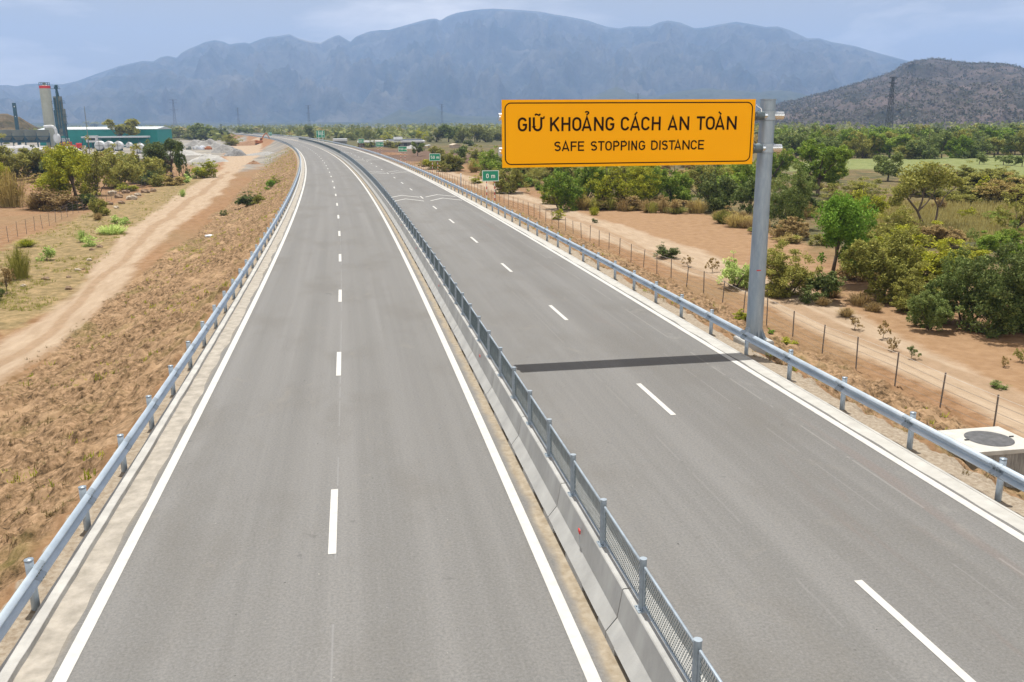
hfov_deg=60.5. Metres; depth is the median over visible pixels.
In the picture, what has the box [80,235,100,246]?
plant
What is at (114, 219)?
plant
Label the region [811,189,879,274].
tree
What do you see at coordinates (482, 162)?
bush
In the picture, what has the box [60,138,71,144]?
red machine
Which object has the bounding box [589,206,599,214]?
plant
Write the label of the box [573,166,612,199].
bush
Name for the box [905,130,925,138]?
tree
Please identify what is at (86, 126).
thin mast
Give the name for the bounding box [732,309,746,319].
plant
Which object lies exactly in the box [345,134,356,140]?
tree
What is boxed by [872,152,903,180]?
tree
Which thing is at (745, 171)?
bush
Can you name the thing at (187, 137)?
tree
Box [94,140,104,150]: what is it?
storage tank
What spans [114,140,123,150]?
storage tank
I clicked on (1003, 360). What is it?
plant
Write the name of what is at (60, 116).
mixing tower
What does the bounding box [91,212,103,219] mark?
scrub
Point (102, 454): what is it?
green grass tufts
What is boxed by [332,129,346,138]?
tree
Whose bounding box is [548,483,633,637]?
concrete barrier
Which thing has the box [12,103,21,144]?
steel column
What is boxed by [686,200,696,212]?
scrub
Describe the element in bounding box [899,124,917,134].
tree
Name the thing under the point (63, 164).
tree
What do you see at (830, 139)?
tree
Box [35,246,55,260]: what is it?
plant
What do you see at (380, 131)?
tree
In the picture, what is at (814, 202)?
bush
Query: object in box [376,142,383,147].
distance sign
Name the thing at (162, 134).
warehouse
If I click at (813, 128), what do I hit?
tree
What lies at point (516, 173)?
bush
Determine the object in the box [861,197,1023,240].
dry field grass
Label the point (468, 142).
bush
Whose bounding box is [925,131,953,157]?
tree
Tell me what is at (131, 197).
stone
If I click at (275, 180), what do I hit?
shrub
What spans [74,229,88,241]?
plant
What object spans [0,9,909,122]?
mountains
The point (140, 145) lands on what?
storage tank
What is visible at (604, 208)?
scrub
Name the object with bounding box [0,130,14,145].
feed bin
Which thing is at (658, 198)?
scrub
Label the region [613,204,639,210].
scrub
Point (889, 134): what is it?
tree
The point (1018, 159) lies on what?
tree
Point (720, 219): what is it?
scrub
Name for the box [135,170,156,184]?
bush
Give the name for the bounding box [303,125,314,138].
tree
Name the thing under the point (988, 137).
tree
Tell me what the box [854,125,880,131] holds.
tree
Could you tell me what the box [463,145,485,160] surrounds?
bush
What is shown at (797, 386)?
kerb
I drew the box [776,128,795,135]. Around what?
tree
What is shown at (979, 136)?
tree
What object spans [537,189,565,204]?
bush
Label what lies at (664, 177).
bush
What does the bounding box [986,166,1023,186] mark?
bush
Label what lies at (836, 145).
tree
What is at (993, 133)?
tree
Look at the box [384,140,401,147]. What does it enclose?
bush
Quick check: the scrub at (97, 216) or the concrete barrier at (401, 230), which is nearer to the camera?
the concrete barrier at (401, 230)
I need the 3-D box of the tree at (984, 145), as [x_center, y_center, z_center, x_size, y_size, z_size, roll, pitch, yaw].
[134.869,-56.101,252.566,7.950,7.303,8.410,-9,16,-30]
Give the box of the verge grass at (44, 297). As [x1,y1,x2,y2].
[0,186,193,310]
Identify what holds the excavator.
on the ground at (170, 225)
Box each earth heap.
[236,140,263,145]
[247,160,260,163]
[381,152,406,154]
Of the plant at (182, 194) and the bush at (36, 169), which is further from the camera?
the bush at (36, 169)
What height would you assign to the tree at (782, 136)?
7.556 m
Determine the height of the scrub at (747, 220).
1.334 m
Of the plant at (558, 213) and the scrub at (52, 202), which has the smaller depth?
the plant at (558, 213)
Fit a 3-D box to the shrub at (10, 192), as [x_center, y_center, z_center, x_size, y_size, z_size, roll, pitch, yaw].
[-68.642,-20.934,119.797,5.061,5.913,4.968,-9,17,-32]
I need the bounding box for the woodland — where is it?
[3,119,1023,143]
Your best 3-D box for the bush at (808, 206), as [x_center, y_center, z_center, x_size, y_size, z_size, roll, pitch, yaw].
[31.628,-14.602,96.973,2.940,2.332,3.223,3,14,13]
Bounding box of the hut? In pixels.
[449,143,459,147]
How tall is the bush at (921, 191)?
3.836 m
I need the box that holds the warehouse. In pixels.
[37,126,171,145]
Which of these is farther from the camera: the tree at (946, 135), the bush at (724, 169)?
the tree at (946, 135)
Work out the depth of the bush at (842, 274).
61.14 m
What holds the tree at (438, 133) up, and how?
on the ground at (170, 225)
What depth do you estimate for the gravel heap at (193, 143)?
443.81 m
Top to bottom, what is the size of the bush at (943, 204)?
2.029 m
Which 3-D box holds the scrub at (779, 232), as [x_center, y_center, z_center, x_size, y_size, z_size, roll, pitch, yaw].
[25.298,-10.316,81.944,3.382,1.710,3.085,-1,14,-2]
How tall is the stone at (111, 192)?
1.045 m
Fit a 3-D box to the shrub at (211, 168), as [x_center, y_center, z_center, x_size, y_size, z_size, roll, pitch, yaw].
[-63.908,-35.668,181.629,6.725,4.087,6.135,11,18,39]
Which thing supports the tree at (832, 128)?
on the ground at (170, 225)
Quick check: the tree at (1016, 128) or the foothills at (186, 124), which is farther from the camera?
the foothills at (186, 124)
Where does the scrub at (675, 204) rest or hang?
on the ground at (170, 225)
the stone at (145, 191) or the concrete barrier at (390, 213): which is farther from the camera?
the stone at (145, 191)
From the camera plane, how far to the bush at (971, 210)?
95.47 m
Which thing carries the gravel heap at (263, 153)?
on the ground at (170, 225)
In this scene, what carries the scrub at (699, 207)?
on the ground at (170, 225)
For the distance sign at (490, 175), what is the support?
on the ground at (170, 225)
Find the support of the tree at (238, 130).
on the ground at (170, 225)
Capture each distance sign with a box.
[316,130,324,137]
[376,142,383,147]
[398,146,406,152]
[429,153,439,172]
[482,170,498,202]
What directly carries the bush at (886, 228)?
on the ground at (170, 225)
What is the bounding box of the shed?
[333,138,346,143]
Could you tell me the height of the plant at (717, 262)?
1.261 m
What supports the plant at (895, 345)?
on the ground at (170, 225)
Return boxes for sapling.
[0,264,15,293]
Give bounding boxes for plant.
[13,238,39,246]
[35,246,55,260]
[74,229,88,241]
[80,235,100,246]
[94,224,127,234]
[110,215,128,224]
[178,189,185,196]
[550,209,565,219]
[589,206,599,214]
[653,241,680,257]
[681,255,693,265]
[705,257,719,271]
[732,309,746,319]
[781,337,798,344]
[849,317,864,328]
[877,320,890,336]
[886,336,900,350]
[907,346,921,357]
[989,380,1007,389]
[1001,356,1010,366]
[1013,348,1023,361]
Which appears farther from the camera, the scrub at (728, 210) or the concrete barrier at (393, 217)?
the scrub at (728, 210)
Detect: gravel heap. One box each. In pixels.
[2,145,44,157]
[166,149,201,155]
[183,139,201,146]
[189,154,228,162]
[194,139,221,147]
[210,144,234,152]
[224,148,246,155]
[246,151,273,155]
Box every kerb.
[0,134,301,681]
[263,134,1023,519]
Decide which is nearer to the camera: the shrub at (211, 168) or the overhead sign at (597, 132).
the overhead sign at (597, 132)
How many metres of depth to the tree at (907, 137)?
254.04 m
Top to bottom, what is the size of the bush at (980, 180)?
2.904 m
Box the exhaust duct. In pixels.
[43,125,60,143]
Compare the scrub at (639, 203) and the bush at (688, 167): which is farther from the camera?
the bush at (688, 167)
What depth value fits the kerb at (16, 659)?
17.54 m
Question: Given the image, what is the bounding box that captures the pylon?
[884,77,896,128]
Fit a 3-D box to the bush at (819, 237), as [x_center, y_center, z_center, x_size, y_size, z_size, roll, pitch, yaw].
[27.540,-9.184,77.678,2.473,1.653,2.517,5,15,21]
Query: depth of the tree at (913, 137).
274.39 m
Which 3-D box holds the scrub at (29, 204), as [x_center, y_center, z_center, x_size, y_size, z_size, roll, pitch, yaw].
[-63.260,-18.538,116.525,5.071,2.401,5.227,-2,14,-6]
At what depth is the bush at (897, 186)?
126.56 m
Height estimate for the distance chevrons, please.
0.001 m
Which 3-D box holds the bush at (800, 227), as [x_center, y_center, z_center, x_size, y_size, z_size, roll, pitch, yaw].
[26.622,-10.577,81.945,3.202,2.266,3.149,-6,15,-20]
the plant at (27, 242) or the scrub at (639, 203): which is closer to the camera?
the plant at (27, 242)
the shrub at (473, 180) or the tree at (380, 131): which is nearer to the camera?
the shrub at (473, 180)
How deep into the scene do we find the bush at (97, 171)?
136.55 m
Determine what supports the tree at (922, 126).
on the ground at (170, 225)
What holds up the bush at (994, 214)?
on the ground at (170, 225)
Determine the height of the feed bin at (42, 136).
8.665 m
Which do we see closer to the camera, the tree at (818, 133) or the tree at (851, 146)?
the tree at (851, 146)
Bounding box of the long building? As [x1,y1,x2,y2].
[357,137,424,146]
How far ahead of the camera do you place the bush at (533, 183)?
154.28 m
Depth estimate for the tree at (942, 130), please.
303.26 m
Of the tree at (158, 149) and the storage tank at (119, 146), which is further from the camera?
the storage tank at (119, 146)
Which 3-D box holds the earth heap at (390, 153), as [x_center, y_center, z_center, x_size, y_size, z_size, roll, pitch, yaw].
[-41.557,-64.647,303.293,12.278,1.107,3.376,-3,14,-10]
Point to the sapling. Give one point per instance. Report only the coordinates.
(7, 274)
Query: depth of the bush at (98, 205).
105.58 m
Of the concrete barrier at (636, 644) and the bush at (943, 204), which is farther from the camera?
the bush at (943, 204)
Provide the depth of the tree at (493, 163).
174.53 m
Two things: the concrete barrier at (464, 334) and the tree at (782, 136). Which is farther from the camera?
the tree at (782, 136)
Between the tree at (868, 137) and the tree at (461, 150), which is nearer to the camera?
the tree at (461, 150)
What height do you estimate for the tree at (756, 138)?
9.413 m
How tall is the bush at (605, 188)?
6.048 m
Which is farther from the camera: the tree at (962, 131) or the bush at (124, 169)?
the tree at (962, 131)
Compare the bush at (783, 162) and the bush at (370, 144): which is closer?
the bush at (783, 162)
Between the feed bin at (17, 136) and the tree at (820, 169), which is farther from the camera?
the feed bin at (17, 136)
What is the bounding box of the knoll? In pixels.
[0,114,40,129]
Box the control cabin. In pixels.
[86,135,97,148]
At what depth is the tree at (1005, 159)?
211.14 m
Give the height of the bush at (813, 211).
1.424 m
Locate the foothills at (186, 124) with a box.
[30,122,375,126]
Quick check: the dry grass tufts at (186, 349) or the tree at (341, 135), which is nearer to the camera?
the dry grass tufts at (186, 349)
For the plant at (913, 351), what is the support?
on the ground at (170, 225)
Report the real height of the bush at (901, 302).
3.056 m
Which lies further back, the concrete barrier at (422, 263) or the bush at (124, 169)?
the bush at (124, 169)
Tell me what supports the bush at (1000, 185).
on the ground at (170, 225)
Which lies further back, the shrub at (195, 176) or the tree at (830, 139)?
the tree at (830, 139)
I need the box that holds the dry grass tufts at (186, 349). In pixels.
[0,167,989,546]
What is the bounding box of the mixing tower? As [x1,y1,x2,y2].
[50,85,68,144]
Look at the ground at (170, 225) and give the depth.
46.91 m
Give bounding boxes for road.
[45,132,1023,681]
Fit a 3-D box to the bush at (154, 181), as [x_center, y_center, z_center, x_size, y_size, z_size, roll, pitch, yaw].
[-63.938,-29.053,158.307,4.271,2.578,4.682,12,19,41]
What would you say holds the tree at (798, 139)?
on the ground at (170, 225)
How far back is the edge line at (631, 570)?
14.66 m
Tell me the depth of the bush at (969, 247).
70.98 m
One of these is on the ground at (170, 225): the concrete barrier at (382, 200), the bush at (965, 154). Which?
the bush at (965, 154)
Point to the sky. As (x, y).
(52, 41)
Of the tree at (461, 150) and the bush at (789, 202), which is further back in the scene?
the tree at (461, 150)
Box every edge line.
[52,149,306,681]
[262,134,1023,541]
[262,135,706,681]
[283,138,601,681]
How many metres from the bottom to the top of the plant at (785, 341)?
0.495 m
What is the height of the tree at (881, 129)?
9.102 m
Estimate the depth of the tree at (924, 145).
245.75 m
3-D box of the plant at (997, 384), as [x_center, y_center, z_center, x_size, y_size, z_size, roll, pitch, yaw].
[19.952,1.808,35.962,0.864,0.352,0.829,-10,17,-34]
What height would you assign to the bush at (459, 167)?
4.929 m
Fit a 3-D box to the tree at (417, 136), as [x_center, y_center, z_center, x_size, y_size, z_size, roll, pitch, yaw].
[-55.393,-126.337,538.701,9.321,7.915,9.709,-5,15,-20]
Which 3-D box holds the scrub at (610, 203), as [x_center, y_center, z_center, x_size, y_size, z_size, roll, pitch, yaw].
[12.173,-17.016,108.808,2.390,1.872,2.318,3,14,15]
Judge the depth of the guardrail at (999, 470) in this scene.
25.94 m
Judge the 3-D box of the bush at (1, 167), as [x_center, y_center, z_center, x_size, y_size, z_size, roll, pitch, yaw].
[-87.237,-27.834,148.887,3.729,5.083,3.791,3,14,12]
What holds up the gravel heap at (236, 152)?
on the ground at (170, 225)
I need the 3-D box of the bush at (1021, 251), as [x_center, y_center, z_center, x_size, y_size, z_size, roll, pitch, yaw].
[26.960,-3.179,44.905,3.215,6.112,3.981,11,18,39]
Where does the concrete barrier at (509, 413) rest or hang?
on the road
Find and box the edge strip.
[249,133,1023,532]
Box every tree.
[30,141,92,203]
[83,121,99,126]
[101,118,140,135]
[141,137,184,175]
[179,125,199,139]
[186,123,215,139]
[217,124,232,139]
[234,126,242,132]
[242,128,254,133]
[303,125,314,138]
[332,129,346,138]
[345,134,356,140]
[362,128,371,139]
[376,128,382,137]
[380,132,392,139]
[411,141,425,155]
[415,128,428,140]
[426,129,444,141]
[438,123,461,141]
[452,128,471,142]
[453,144,467,157]
[464,124,483,141]
[475,129,492,141]
[490,127,501,140]
[753,126,758,143]
[774,125,794,140]
[774,133,798,153]
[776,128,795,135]
[776,132,792,143]
[784,132,808,157]
[793,138,854,195]
[794,136,821,147]
[797,124,821,134]
[804,122,826,143]
[810,133,841,156]
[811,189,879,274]
[817,140,847,148]
[821,125,839,139]
[822,124,834,135]
[835,128,858,143]
[840,130,864,157]
[853,125,883,157]
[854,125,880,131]
[856,127,886,139]
[862,128,888,153]
[868,131,912,157]
[872,141,896,155]
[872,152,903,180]
[875,125,891,133]
[878,128,907,134]
[879,131,898,153]
[887,160,965,223]
[891,139,922,158]
[895,134,918,154]
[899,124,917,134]
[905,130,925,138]
[905,130,945,158]
[915,123,928,130]
[915,127,937,148]
[918,128,933,134]
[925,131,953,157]
[927,129,952,136]
[932,127,957,134]
[942,134,974,157]
[944,126,967,131]
[946,129,972,153]
[958,136,982,157]
[968,133,997,157]
[971,122,987,151]
[975,154,988,163]
[977,123,1000,133]
[980,135,1000,153]
[984,127,1014,153]
[985,137,1019,156]
[990,189,1023,230]
[993,155,1014,164]
[997,127,1014,131]
[998,132,1021,152]
[1009,122,1023,132]
[1012,155,1023,165]
[1014,130,1023,155]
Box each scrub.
[16,193,46,208]
[24,184,81,210]
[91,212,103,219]
[572,194,594,209]
[586,198,607,209]
[598,197,621,209]
[602,196,617,209]
[613,187,640,209]
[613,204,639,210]
[616,199,629,211]
[635,198,655,210]
[641,200,649,212]
[645,202,658,212]
[650,194,669,202]
[656,198,672,212]
[663,207,687,213]
[665,198,681,213]
[666,199,688,212]
[686,198,709,212]
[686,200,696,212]
[711,209,733,223]
[713,205,737,215]
[723,212,751,227]
[734,211,752,217]
[736,219,750,227]
[738,216,752,222]
[747,218,770,228]
[754,57,1023,127]
[768,222,793,238]
[771,234,804,243]
[780,232,798,240]
[813,297,832,305]
[818,286,845,297]
[834,307,857,316]
[845,291,873,306]
[862,301,882,312]
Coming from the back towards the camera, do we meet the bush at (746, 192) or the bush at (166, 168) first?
the bush at (166, 168)
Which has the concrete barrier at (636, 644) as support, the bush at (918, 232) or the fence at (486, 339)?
the fence at (486, 339)
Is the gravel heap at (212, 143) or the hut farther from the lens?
the gravel heap at (212, 143)
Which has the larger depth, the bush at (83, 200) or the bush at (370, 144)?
the bush at (370, 144)
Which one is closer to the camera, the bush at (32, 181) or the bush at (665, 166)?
the bush at (32, 181)
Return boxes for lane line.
[281,139,341,553]
[348,152,975,681]
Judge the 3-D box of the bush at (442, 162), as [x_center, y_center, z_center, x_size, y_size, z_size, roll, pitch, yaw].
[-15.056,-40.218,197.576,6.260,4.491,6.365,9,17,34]
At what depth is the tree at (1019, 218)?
81.66 m
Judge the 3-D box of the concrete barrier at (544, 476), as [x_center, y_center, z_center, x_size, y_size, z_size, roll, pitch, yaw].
[0.698,2.704,19.343,0.720,0.815,4.070,-3,14,-10]
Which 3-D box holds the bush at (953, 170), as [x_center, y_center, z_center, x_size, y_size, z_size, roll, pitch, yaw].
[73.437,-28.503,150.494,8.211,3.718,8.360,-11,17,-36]
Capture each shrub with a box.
[0,166,28,206]
[0,282,4,300]
[4,244,32,279]
[183,173,191,182]
[190,167,200,177]
[191,158,219,177]
[264,179,274,189]
[268,175,282,182]
[464,158,481,172]
[469,175,482,182]
[534,181,541,190]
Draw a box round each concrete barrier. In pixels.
[377,191,381,201]
[380,194,384,204]
[382,198,387,209]
[385,201,390,214]
[388,205,393,219]
[391,210,396,222]
[394,215,400,230]
[398,221,405,237]
[402,227,410,243]
[406,234,415,252]
[411,242,421,264]
[417,251,429,277]
[424,263,437,292]
[432,276,448,309]
[441,292,461,332]
[453,312,477,360]
[467,338,498,397]
[486,371,526,447]
[511,417,569,521]
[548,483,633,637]
[606,589,689,681]
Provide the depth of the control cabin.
411.42 m
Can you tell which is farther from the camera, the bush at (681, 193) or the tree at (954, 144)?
the tree at (954, 144)
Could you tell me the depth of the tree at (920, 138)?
280.78 m
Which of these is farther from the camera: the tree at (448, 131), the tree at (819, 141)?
the tree at (448, 131)
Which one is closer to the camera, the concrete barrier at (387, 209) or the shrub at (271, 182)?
the concrete barrier at (387, 209)
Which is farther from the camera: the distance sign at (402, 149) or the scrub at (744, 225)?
the distance sign at (402, 149)
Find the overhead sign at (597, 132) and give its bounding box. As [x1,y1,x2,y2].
[498,99,784,355]
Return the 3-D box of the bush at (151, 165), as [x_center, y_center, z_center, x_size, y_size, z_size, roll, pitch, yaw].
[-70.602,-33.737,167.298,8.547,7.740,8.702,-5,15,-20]
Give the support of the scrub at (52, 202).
on the ground at (170, 225)
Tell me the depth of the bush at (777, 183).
142.40 m
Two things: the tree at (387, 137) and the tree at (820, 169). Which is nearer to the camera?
the tree at (820, 169)
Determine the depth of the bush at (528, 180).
149.98 m
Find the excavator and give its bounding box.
[255,133,268,144]
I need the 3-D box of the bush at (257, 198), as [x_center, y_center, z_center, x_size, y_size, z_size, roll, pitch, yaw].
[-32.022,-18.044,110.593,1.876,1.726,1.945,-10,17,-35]
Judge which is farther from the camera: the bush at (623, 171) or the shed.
the shed
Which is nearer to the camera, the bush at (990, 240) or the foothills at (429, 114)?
the bush at (990, 240)
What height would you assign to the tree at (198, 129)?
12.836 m
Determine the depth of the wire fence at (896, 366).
44.01 m
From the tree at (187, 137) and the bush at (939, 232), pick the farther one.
the tree at (187, 137)
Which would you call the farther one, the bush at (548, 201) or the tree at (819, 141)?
the tree at (819, 141)
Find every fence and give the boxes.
[0,195,97,242]
[101,172,176,199]
[299,138,721,681]
[385,154,1023,432]
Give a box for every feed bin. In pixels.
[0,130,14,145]
[11,130,26,145]
[23,130,38,146]
[36,130,50,146]
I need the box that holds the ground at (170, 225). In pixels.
[0,125,1023,665]
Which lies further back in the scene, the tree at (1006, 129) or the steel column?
the steel column
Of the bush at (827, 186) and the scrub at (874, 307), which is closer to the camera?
the scrub at (874, 307)
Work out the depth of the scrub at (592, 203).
108.32 m
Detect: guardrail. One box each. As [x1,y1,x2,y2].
[0,133,300,641]
[241,132,1023,501]
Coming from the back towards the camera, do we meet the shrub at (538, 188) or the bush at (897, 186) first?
the shrub at (538, 188)
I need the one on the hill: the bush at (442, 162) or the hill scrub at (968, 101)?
the hill scrub at (968, 101)
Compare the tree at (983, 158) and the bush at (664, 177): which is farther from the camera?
the tree at (983, 158)
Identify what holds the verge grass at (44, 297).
on the ground at (170, 225)
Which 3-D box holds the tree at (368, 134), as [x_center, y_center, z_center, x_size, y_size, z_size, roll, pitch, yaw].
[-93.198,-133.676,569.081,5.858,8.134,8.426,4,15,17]
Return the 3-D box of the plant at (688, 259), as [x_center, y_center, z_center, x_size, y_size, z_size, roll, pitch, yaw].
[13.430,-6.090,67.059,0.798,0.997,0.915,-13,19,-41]
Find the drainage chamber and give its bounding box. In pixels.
[938,426,1023,487]
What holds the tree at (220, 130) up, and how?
on the ground at (170, 225)
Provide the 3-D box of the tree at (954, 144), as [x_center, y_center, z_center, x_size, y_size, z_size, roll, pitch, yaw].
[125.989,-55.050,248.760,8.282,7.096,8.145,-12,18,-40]
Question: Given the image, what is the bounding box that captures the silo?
[38,82,57,146]
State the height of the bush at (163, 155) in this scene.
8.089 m
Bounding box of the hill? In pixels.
[755,58,1023,128]
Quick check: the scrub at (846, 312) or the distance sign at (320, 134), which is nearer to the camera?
the scrub at (846, 312)
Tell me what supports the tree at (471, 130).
on the ground at (170, 225)
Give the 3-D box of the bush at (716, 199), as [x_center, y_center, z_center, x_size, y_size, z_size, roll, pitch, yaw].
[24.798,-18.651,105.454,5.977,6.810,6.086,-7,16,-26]
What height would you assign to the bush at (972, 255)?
3.153 m
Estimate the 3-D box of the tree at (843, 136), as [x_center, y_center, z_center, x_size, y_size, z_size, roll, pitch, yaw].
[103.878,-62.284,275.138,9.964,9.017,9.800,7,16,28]
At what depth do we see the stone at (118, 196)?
133.72 m
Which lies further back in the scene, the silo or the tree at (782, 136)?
the silo
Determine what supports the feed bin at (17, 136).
on the ground at (170, 225)
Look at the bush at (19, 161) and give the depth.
176.47 m
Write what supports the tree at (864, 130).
on the ground at (170, 225)
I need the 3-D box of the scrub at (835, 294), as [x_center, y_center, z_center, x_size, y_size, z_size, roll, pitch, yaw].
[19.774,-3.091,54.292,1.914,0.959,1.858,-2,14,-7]
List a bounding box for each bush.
[0,134,46,179]
[0,162,10,183]
[21,145,48,178]
[25,173,41,183]
[39,149,68,179]
[67,193,95,209]
[74,135,118,195]
[84,191,110,214]
[98,143,146,187]
[116,182,138,190]
[120,143,165,183]
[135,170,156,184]
[142,139,169,171]
[143,173,166,186]
[163,162,173,172]
[163,172,185,185]
[172,144,190,178]
[173,127,185,135]
[217,133,242,145]
[219,210,228,215]
[234,191,261,204]
[251,192,265,203]
[365,139,375,146]
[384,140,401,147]
[422,159,438,169]
[428,146,444,156]
[434,152,460,171]
[444,150,464,170]
[463,140,475,145]
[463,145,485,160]
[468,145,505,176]
[476,155,489,170]
[491,167,530,193]
[498,157,524,174]
[514,171,536,187]
[518,167,547,173]
[523,172,540,185]
[525,167,545,180]
[534,167,584,210]
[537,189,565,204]
[543,167,582,179]
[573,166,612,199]
[580,166,628,183]
[582,166,633,201]
[602,166,661,201]
[626,165,680,201]
[656,165,673,173]
[656,165,694,202]
[678,165,723,195]
[684,165,697,169]
[696,164,737,211]
[703,164,735,173]
[703,165,731,174]
[713,159,756,196]
[715,250,749,287]
[730,175,754,213]
[752,147,795,177]
[765,235,824,297]
[769,152,818,228]
[771,177,785,188]
[775,180,825,206]
[778,216,809,237]
[798,270,846,303]
[802,201,811,218]
[804,206,821,217]
[808,233,834,245]
[818,172,888,200]
[822,184,839,192]
[836,267,879,281]
[839,207,937,305]
[850,182,889,214]
[869,205,923,240]
[876,220,956,280]
[889,184,913,195]
[889,261,942,312]
[902,172,952,194]
[905,222,925,244]
[906,289,954,330]
[917,228,1007,329]
[917,237,991,280]
[919,224,968,246]
[926,188,960,197]
[928,196,947,208]
[937,164,963,177]
[939,191,953,202]
[941,173,1005,203]
[945,220,1023,338]
[953,150,969,157]
[955,160,998,184]
[957,207,977,217]
[959,240,984,255]
[971,171,1023,202]
[974,219,1023,263]
[975,176,993,185]
[982,209,1009,219]
[983,165,1013,184]
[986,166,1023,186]
[1001,183,1023,203]
[1014,245,1023,329]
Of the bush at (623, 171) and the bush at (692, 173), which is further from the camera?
the bush at (623, 171)
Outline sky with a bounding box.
[0,0,1023,85]
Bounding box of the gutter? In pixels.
[13,150,304,681]
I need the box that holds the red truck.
[71,143,81,149]
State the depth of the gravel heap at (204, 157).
255.29 m
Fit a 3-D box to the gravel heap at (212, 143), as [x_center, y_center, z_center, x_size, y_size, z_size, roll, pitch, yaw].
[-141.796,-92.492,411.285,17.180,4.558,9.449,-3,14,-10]
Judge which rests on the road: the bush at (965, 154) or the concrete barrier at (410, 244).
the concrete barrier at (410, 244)
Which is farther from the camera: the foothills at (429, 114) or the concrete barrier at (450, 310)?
the foothills at (429, 114)
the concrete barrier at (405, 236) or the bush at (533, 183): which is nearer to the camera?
the concrete barrier at (405, 236)
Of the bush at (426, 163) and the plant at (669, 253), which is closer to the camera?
the plant at (669, 253)
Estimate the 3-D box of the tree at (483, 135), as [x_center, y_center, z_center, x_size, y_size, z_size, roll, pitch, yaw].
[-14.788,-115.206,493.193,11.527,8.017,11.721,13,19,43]
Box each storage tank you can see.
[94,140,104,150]
[104,140,113,149]
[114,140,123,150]
[136,142,143,152]
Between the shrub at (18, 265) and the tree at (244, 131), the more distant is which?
the tree at (244, 131)
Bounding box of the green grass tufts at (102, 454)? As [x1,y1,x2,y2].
[2,148,948,498]
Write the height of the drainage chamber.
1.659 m
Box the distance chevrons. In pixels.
[356,152,457,200]
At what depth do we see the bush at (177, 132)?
721.14 m
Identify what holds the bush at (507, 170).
on the ground at (170, 225)
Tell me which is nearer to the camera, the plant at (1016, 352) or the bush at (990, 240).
the plant at (1016, 352)
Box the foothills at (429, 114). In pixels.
[370,87,808,125]
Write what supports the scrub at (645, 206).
on the ground at (170, 225)
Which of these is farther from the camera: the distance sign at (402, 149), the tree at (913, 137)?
the tree at (913, 137)
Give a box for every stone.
[108,190,116,194]
[114,194,122,197]
[126,194,137,199]
[141,189,149,192]
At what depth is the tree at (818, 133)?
271.34 m
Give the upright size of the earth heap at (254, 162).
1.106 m
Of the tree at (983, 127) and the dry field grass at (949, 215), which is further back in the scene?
the tree at (983, 127)
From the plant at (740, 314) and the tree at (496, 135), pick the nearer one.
the plant at (740, 314)
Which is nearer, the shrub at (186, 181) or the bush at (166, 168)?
the shrub at (186, 181)
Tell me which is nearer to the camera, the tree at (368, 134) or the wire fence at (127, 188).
the wire fence at (127, 188)
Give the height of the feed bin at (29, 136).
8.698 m
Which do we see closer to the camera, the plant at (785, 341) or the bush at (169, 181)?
the plant at (785, 341)
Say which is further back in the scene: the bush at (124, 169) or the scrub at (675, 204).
the bush at (124, 169)
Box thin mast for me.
[84,106,89,148]
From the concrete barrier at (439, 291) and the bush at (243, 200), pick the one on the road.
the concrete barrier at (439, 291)
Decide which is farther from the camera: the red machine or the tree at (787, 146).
the red machine
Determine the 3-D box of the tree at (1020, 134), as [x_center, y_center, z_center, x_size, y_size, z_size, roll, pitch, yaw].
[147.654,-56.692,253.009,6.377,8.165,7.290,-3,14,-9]
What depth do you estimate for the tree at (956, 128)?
307.12 m
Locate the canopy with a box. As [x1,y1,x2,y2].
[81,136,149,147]
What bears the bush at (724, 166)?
on the ground at (170, 225)
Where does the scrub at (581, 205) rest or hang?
on the ground at (170, 225)
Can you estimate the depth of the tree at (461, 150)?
242.17 m
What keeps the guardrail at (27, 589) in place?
on the ground at (170, 225)
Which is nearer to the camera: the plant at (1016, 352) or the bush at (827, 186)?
the plant at (1016, 352)
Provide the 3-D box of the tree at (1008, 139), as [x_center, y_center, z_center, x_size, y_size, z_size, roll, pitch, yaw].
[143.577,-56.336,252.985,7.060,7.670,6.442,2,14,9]
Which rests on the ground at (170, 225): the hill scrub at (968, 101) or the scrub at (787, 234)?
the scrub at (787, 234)
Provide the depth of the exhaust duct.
409.52 m
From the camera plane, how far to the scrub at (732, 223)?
90.92 m
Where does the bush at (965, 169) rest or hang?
on the ground at (170, 225)

